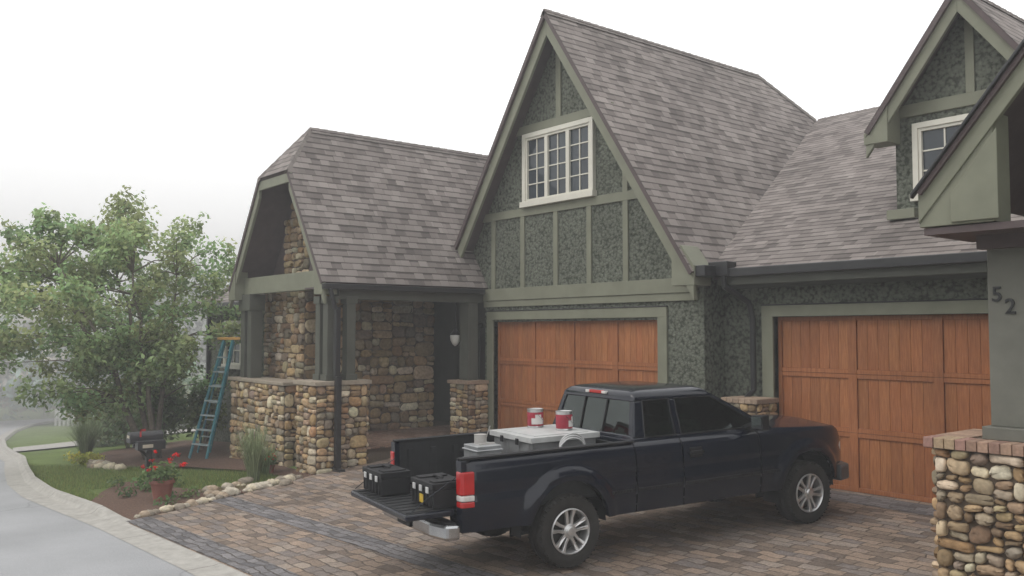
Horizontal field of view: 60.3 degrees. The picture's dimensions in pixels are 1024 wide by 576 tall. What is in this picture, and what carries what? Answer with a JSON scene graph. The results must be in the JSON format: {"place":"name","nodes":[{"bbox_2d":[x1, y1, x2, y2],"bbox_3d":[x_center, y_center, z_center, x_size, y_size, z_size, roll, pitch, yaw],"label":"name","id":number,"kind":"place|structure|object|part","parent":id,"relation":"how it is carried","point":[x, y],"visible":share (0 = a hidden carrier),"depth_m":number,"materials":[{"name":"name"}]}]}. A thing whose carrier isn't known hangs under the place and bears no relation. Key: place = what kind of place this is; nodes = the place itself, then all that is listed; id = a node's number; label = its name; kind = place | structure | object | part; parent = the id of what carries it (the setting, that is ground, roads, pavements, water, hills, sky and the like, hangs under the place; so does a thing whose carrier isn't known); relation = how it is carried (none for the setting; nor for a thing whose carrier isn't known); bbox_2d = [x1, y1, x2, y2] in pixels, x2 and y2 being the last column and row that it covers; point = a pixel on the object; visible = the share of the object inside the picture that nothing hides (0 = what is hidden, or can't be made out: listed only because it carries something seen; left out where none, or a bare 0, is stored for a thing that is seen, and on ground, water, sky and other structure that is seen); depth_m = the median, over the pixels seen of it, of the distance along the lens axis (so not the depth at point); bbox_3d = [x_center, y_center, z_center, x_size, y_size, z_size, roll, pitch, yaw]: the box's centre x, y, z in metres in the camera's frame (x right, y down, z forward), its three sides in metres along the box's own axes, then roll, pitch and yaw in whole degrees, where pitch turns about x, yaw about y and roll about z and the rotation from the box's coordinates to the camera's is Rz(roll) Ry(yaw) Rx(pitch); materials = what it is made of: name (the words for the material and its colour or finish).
{"place":"outdoors","nodes":[
{"label":"outdoors","id":0,"kind":"place"},
{"bbox_2d":[0,418,194,575],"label":"street","id":1,"kind":"structure","parent":0,"point":[36,539],"depth_m":10.82,"materials":[{"name":"grey asphalt"}]},
{"bbox_2d":[99,524,248,575],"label":"kerb gutter","id":2,"kind":"object","parent":1,"relation":"on","point":[189,561],"visible":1,"depth_m":10.31,"materials":[{"name":"concrete"}]},
{"bbox_2d":[0,363,296,519],"bbox_3d":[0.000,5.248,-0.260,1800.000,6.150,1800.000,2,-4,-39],"label":"ground","id":3,"kind":"structure","parent":0,"point":[36,435],"depth_m":31.61,"materials":[{"name":"green plant"}]},
{"bbox_2d":[0,306,34,403],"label":"distant trees","id":4,"kind":"object","parent":3,"relation":"on","point":[6,377],"visible":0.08,"depth_m":62.95,"materials":[{"name":"green plant"}]},
{"bbox_2d":[0,293,123,421],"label":"distant trees","id":5,"kind":"object","parent":3,"relation":"on","point":[14,409],"visible":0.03,"depth_m":69.30,"materials":[{"name":"green plant"}]},
{"bbox_2d":[0,419,129,528],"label":"kerb","id":6,"kind":"structure","parent":3,"relation":"on","point":[22,480],"depth_m":15.16,"materials":[{"name":"concrete"}]},
{"bbox_2d":[0,304,132,415],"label":"distant trees","id":7,"kind":"object","parent":3,"relation":"on","point":[21,371],"visible":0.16,"depth_m":53.58,"materials":[{"name":"green plant"}]},
{"bbox_2d":[54,409,110,425],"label":"white fence","id":8,"kind":"object","parent":3,"relation":"on","point":[55,420],"visible":0.09,"depth_m":50.70,"materials":[{"name":"white wood"}]},
{"bbox_2d":[13,429,195,450],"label":"footpath","id":9,"kind":"structure","parent":3,"relation":"on","point":[53,445],"depth_m":28.92,"materials":[{"name":"concrete"}]},
{"bbox_2d":[84,386,175,447],"bbox_3d":[-10.914,3.781,25.037,2.242,2.151,2.803,2,-4,-39],"label":"shrub","id":10,"kind":"object","parent":3,"relation":"on","point":[118,421],"visible":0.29,"depth_m":24.41,"materials":[{"name":"green plant"}]},
{"bbox_2d":[94,407,165,447],"bbox_3d":[-12.334,4.298,27.834,2.570,2.594,3.332,2,-4,-39],"label":"shrub","id":11,"kind":"object","parent":3,"relation":"on","point":[102,443],"visible":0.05,"depth_m":26.90,"materials":[{"name":"green plant"}]},
{"bbox_2d":[63,450,199,505],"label":"bedding plants","id":12,"kind":"object","parent":3,"relation":"on","point":[82,459],"visible":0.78,"depth_m":15.51,"materials":[{"name":"green plant"}]},
{"bbox_2d":[29,463,278,500],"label":"grass","id":13,"kind":"structure","parent":3,"relation":"on","point":[57,475],"depth_m":17.02,"materials":[{"name":"green plant"}]},
{"bbox_2d":[91,273,228,391],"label":"distant trees","id":14,"kind":"object","parent":3,"relation":"on","point":[112,307],"depth_m":73.80,"materials":[{"name":"green plant"}]},
{"bbox_2d":[92,481,250,519],"bbox_3d":[-6.280,3.436,14.735,3.690,0.240,2.934,-2,-3,30],"label":"mulch bed","id":15,"kind":"object","parent":3,"relation":"on","point":[131,506],"visible":0.52,"depth_m":14.32,"materials":[{"name":"brown soil"}]},
{"bbox_2d":[126,429,165,483],"bbox_3d":[-6.553,3.108,15.832,0.616,1.160,0.421,2,-4,-39],"label":"mailbox","id":16,"kind":"object","parent":15,"relation":"on","point":[148,442],"visible":0.91,"depth_m":15.79,"materials":[{"name":"black metal"}]},
{"bbox_2d":[141,450,187,500],"bbox_3d":[-5.676,3.043,14.278,0.684,0.779,0.691,2,-4,-39],"label":"geranium pot","id":17,"kind":"object","parent":15,"relation":"on","point":[161,484],"visible":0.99,"depth_m":14.18,"materials":[{"name":"ceramic"}]},
{"bbox_2d":[145,362,205,430],"bbox_3d":[-13.394,4.797,35.235,4.466,4.527,5.083,2,-4,-39],"label":"shrub","id":18,"kind":"object","parent":3,"relation":"on","point":[185,382],"visible":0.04,"depth_m":34.49,"materials":[{"name":"green plant"}]},
{"bbox_2d":[127,256,229,385],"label":"distant trees","id":19,"kind":"object","parent":3,"relation":"on","point":[199,325],"visible":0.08,"depth_m":57.91,"materials":[{"name":"green plant"}]},
{"bbox_2d":[172,378,227,449],"bbox_3d":[-7.630,3.184,21.598,1.262,1.990,1.246,2,-4,-39],"label":"shrub","id":20,"kind":"object","parent":3,"relation":"on","point":[194,402],"visible":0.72,"depth_m":21.40,"materials":[{"name":"green plant"}]},
{"bbox_2d":[99,440,314,478],"bbox_3d":[-7.230,3.889,19.953,3.700,0.740,11.700,2,-4,-39],"label":"mulch bed","id":21,"kind":"object","parent":3,"relation":"on","point":[219,456],"visible":0.53,"depth_m":20.01,"materials":[{"name":"brown soil"}]},
{"bbox_2d":[50,413,122,454],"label":"ornamental grass","id":22,"kind":"object","parent":21,"relation":"on","point":[86,438],"depth_m":22.15,"materials":[{"name":"green plant"}]},
{"bbox_2d":[0,185,240,459],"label":"lawn tree","id":23,"kind":"object","parent":21,"relation":"on","point":[160,351],"visible":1,"depth_m":19.57,"materials":[{"name":"green plant"}]},
{"bbox_2d":[117,377,192,444],"bbox_3d":[-9.055,3.231,22.494,1.899,2.188,2.382,2,-4,-39],"label":"shrub","id":24,"kind":"object","parent":21,"relation":"on","point":[169,420],"visible":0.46,"depth_m":22.19,"materials":[{"name":"green plant"}]},
{"bbox_2d":[85,459,302,517],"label":"border rocks","id":25,"kind":"object","parent":21,"relation":"on","point":[211,492],"visible":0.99,"depth_m":14.68,"materials":[{"name":"beige stone"}]},
{"bbox_2d":[188,337,239,458],"bbox_3d":[-6.912,2.477,19.894,0.736,2.736,2.169,2,-4,-39],"label":"step ladder","id":26,"kind":"object","parent":21,"relation":"on","point":[217,367],"visible":0.88,"depth_m":19.52,"materials":[{"name":"metal"}]},
{"bbox_2d":[223,422,284,482],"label":"ornamental grass","id":27,"kind":"object","parent":21,"relation":"in","point":[253,453],"depth_m":15.53,"materials":[{"name":"green plant"}]},
{"bbox_2d":[241,444,287,474],"bbox_3d":[-4.571,3.144,16.309,1.050,0.604,1.001,2,-4,-39],"label":"potted plant","id":28,"kind":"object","parent":21,"relation":"on","point":[265,470],"depth_m":16.20,"materials":[{"name":"green plant"}]},
{"bbox_2d":[265,454,276,472],"bbox_3d":[-4.468,3.231,16.286,0.329,0.377,0.328,2,-4,-39],"label":"flower pot","id":29,"kind":"object","parent":21,"relation":"on","point":[272,468],"visible":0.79,"depth_m":16.23,"materials":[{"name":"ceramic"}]},
{"bbox_2d":[263,203,434,430],"bbox_3d":[-3.417,0.972,20.038,3.877,5.457,2.176,2,-4,-39],"label":"stone facing porch","id":30,"kind":"object","parent":3,"relation":"on","point":[421,350],"visible":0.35,"depth_m":19.19,"materials":[{"name":"beige stone"}]},
{"bbox_2d":[358,425,450,449],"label":"porch floor","id":31,"kind":"structure","parent":3,"relation":"on","point":[380,439],"depth_m":18.39,"materials":[{"name":"brick"}]},
{"bbox_2d":[186,39,1023,440],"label":"gutters","id":32,"kind":"object","parent":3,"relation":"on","point":[718,269],"visible":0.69,"depth_m":12.32,"materials":[{"name":"metal"}]},
{"bbox_2d":[209,15,1006,441],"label":"stucco walls","id":33,"kind":"structure","parent":3,"relation":"on","point":[709,339],"depth_m":14.43,"materials":[{"name":"green paint"}]},
{"bbox_2d":[480,327,484,379],"bbox_3d":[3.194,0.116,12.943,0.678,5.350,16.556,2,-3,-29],"label":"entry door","id":34,"kind":"structure","parent":33,"relation":"attached to","point":[482,353],"depth_m":20.10,"materials":[{"name":"green wood"}]},
{"bbox_2d":[498,320,657,428],"bbox_3d":[1.141,1.823,16.358,0.084,2.500,4.420,2,-4,-39],"label":"garage door oak","id":35,"kind":"object","parent":33,"relation":"attached to","point":[544,365],"visible":0.57,"depth_m":16.64,"materials":[{"name":"brown wood"}]},
{"bbox_2d":[221,113,968,369],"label":"window frames","id":36,"kind":"structure","parent":33,"relation":"attached to","point":[919,129],"depth_m":16.34,"materials":[{"name":"white wood"}]},
{"bbox_2d":[228,125,959,362],"bbox_3d":[-0.391,-0.606,17.461,3.468,4.640,18.360,2,-4,-39],"label":"window glass","id":37,"kind":"object","parent":36,"relation":"in","point":[932,139],"visible":0.41,"depth_m":16.50,"materials":[{"name":"grey glass"}]},
{"bbox_2d":[541,11,692,274],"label":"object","id":38,"kind":"structure","parent":33,"relation":"attached to","point":[639,182],"depth_m":14.79,"materials":[{"name":"green wood"}]},
{"bbox_2d":[211,0,1023,430],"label":"trim","id":39,"kind":"structure","parent":33,"relation":"attached to","point":[969,184],"depth_m":13.89,"materials":[{"name":"paint"}]},
{"bbox_2d":[778,314,990,502],"bbox_3d":[5.667,1.599,11.655,0.084,2.500,4.880,2,-4,-39],"label":"garage door cedar","id":40,"kind":"object","parent":33,"relation":"attached to","point":[883,395],"visible":0.6,"depth_m":12.20,"materials":[{"name":"brown wood"}]},
{"bbox_3d":[10.488,-2.403,10.913,7.583,4.109,19.400,2,-4,-39],"label":"front garage roof","id":41,"kind":"object","parent":33,"relation":"on","visible":0},
{"bbox_2d":[256,0,1023,183],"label":"ridge caps","id":42,"kind":"object","parent":41,"relation":"on","point":[300,149],"visible":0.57,"depth_m":18.83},
{"bbox_2d":[864,0,1023,134],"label":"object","id":43,"kind":"structure","parent":41,"relation":"on","point":[914,55],"depth_m":12.42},
{"bbox_2d":[916,46,1023,215],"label":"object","id":44,"kind":"structure","parent":41,"relation":"attached to","point":[1014,112],"depth_m":7.75,"materials":[{"name":"wood"}]},
{"bbox_2d":[231,290,1023,575],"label":"stone wall","id":45,"kind":"structure","parent":3,"relation":"on","point":[376,454],"depth_m":17.11,"materials":[{"name":"beige stone"}]},
{"bbox_2d":[328,276,756,472],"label":"downspouts","id":46,"kind":"object","parent":45,"relation":"on","point":[337,377],"visible":0.88,"depth_m":15.78,"materials":[{"name":"metal"}]},
{"bbox_2d":[239,262,986,421],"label":"columns and dark trim","id":47,"kind":"structure","parent":45,"relation":"on","point":[461,360],"depth_m":16.95,"materials":[{"name":"paint"}]},
{"bbox_2d":[450,302,459,334],"bbox_3d":[-1.182,0.623,18.408,0.220,0.720,0.220,2,-4,-39],"label":"lantern hood","id":48,"kind":"object","parent":47,"relation":"attached to","point":[455,331],"visible":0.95,"depth_m":18.36,"materials":[{"name":"black metal"}]},
{"bbox_2d":[450,335,459,345],"bbox_3d":[-1.182,1.097,18.385,0.220,0.230,0.220,2,-4,-39],"label":"lantern glass","id":49,"kind":"object","parent":48,"relation":"attached to","point":[455,340],"visible":1,"depth_m":18.31,"materials":[{"name":"white glass"}]},
{"bbox_2d":[229,380,1023,575],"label":"stone facing","id":50,"kind":"object","parent":45,"relation":"on","point":[982,532],"visible":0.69,"depth_m":15.68,"materials":[{"name":"beige stone"}]},
{"bbox_2d":[228,376,371,385],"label":"stone caps","id":51,"kind":"object","parent":50,"relation":"on","point":[281,382],"visible":0.85,"depth_m":16.45,"materials":[{"name":"beige stone"}]},
{"bbox_2d":[273,210,1023,289],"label":"soffits","id":52,"kind":"object","parent":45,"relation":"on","point":[997,235],"visible":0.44,"depth_m":7.66,"materials":[{"name":"green wood"}]},
{"bbox_2d":[447,379,1023,456],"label":"brick caps","id":53,"kind":"object","parent":45,"relation":"on","point":[965,440],"visible":0.91,"depth_m":7.91,"materials":[{"name":"beige stone"}]},
{"bbox_2d":[982,247,1023,442],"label":"entry column","id":54,"kind":"structure","parent":45,"relation":"on","point":[1005,269],"depth_m":7.78,"materials":[{"name":"paint"}]},
{"bbox_2d":[992,286,1001,301],"bbox_3d":[4.317,0.055,7.855,0.016,0.135,0.078,2,-4,-39],"label":"house number","id":55,"kind":"object","parent":54,"relation":"attached to","point":[998,294],"visible":1,"depth_m":7.85,"materials":[{"name":"black metal"}]},
{"bbox_2d":[1005,298,1015,313],"bbox_3d":[4.388,0.159,7.764,0.016,0.135,0.086,2,-4,-39],"label":"house number","id":56,"kind":"object","parent":54,"relation":"attached to","point":[1009,311],"visible":1,"depth_m":7.75,"materials":[{"name":"black metal"}]},
{"bbox_2d":[197,287,228,303],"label":"roof left wing","id":57,"kind":"structure","parent":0,"point":[226,298],"depth_m":23.55,"materials":[{"name":"grey"}]},
{"bbox_2d":[259,170,286,180],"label":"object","id":58,"kind":"structure","parent":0,"point":[272,175],"depth_m":17.69,"materials":[{"name":"grey"}]},
{"bbox_2d":[260,132,306,177],"bbox_3d":[-4.486,-2.789,17.940,0.820,1.050,1.400,2,-4,-39],"label":"roof","id":59,"kind":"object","parent":58,"relation":"on","point":[282,163],"visible":1,"depth_m":17.86,"materials":[{"name":"grey"}]},
{"bbox_2d":[228,129,487,291],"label":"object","id":60,"kind":"structure","parent":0,"point":[268,234],"depth_m":18.91,"materials":[{"name":"grey"}]},
{"bbox_2d":[286,170,487,289],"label":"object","id":61,"kind":"structure","parent":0,"point":[305,231],"depth_m":16.61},
{"bbox_2d":[287,133,487,287],"bbox_3d":[-0.771,-1.586,19.501,8.620,3.300,2.200,2,-4,-39],"label":"roof porch","id":62,"kind":"object","parent":61,"relation":"on","point":[375,213],"visible":0.67,"depth_m":17.92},
{"bbox_2d":[456,15,541,239],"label":"roof gable slope","id":63,"kind":"structure","parent":0,"point":[497,131],"depth_m":17.41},
{"bbox_2d":[0,0,1023,325],"label":"sky","id":64,"kind":"structure","parent":0,"point":[186,104],"materials":[{"name":"white"}]},
{"bbox_2d":[129,458,937,575],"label":"driveway","id":65,"kind":"structure","parent":0,"point":[748,535],"depth_m":10.15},
{"bbox_2d":[127,516,300,575],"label":"paver band","id":66,"kind":"object","parent":65,"relation":"on","point":[247,563],"visible":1,"depth_m":10.35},
{"bbox_2d":[212,496,498,575],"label":"paver band","id":67,"kind":"object","parent":65,"relation":"on","point":[432,562],"visible":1,"depth_m":10.53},
{"bbox_2d":[351,381,848,567],"bbox_3d":[1.292,2.007,10.392,6.130,1.749,2.240,0,-3,-30],"label":"pickup truck","id":68,"kind":"object","parent":65,"relation":"on","point":[656,445],"visible":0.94,"depth_m":9.69,"materials":[{"name":"black paint"}]},
{"bbox_2d":[362,463,410,495],"bbox_3d":[-1.347,2.025,9.403,0.350,0.271,0.556,0,-3,-30],"label":"toolbox","id":69,"kind":"object","parent":68,"relation":"on","point":[386,479],"visible":1,"depth_m":9.21,"materials":[{"name":"black plastic"}]},
{"bbox_2d":[411,472,456,508],"bbox_3d":[-0.732,1.987,8.730,0.390,0.271,0.536,0,-3,-30],"label":"toolbox","id":70,"kind":"object","parent":68,"relation":"on","point":[425,487],"visible":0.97,"depth_m":8.52,"materials":[{"name":"black plastic"}]},
{"bbox_2d":[462,426,502,456],"bbox_3d":[-0.324,1.847,9.725,0.330,0.649,0.360,0,-3,-30],"label":"metal paint tray box","id":71,"kind":"object","parent":68,"relation":"on","point":[480,445],"visible":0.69,"depth_m":9.65,"materials":[{"name":"white metal"}]},
{"bbox_2d":[490,424,599,452],"bbox_3d":[0.359,1.889,9.980,0.900,0.558,0.940,0,-3,-30],"label":"silver storage box","id":72,"kind":"object","parent":68,"relation":"on","point":[516,439],"visible":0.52,"depth_m":9.74,"materials":[{"name":"metal"}]},
{"bbox_2d":[527,408,543,427],"bbox_3d":[0.277,1.515,10.295,0.200,0.213,0.202,0,-3,-30],"label":"paint can","id":73,"kind":"object","parent":72,"relation":"on","point":[535,418],"visible":1,"depth_m":10.21,"materials":[{"name":"metal"}]},
{"bbox_2d":[555,410,572,430],"bbox_3d":[0.594,1.497,9.981,0.200,0.213,0.202,0,-3,-30],"label":"paint can","id":74,"kind":"object","parent":72,"relation":"on","point":[564,420],"visible":1,"depth_m":9.90,"materials":[{"name":"metal"}]},
{"bbox_2d":[559,433,585,446],"bbox_3d":[0.641,1.631,9.370,0.361,0.181,0.060,0,-3,-30],"label":"cable coil","id":75,"kind":"object","parent":68,"relation":"in","point":[564,439],"visible":0.84,"depth_m":9.36,"materials":[{"name":"white plastic"}]},
{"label":"windows","id":76,"kind":"part","parent":68,"relation":"part of","materials":[{"name":"black glass"}]},
{"bbox_2d":[829,490,935,515],"bbox_3d":[3.563,2.877,13.322,0.650,0.100,12.300,2,-4,-39],"label":"paver band","id":77,"kind":"object","parent":65,"relation":"on","point":[911,507],"visible":0.15,"depth_m":11.63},
{"bbox_2d":[454,10,759,250],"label":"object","id":78,"kind":"structure","parent":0,"point":[519,121],"depth_m":17.55,"materials":[{"name":"wood"}]},
{"bbox_2d":[545,12,815,271],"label":"roof gable slope","id":79,"kind":"structure","parent":0,"point":[710,148],"depth_m":16.58,"materials":[{"name":"grey"}]},
{"bbox_2d":[717,109,1023,267],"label":"roof","id":80,"kind":"structure","parent":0,"point":[830,194],"depth_m":14.50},
{"bbox_2d":[864,0,944,131],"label":"roof dormer","id":81,"kind":"object","parent":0,"point":[905,64],"visible":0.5,"depth_m":12.41,"materials":[{"name":"grey"}]},
{"bbox_2d":[963,0,1018,49],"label":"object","id":82,"kind":"structure","parent":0,"point":[992,24],"depth_m":11.52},
{"bbox_2d":[973,0,1023,43],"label":"roof dormer","id":83,"kind":"object","parent":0,"point":[1012,27],"depth_m":12.05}
]}

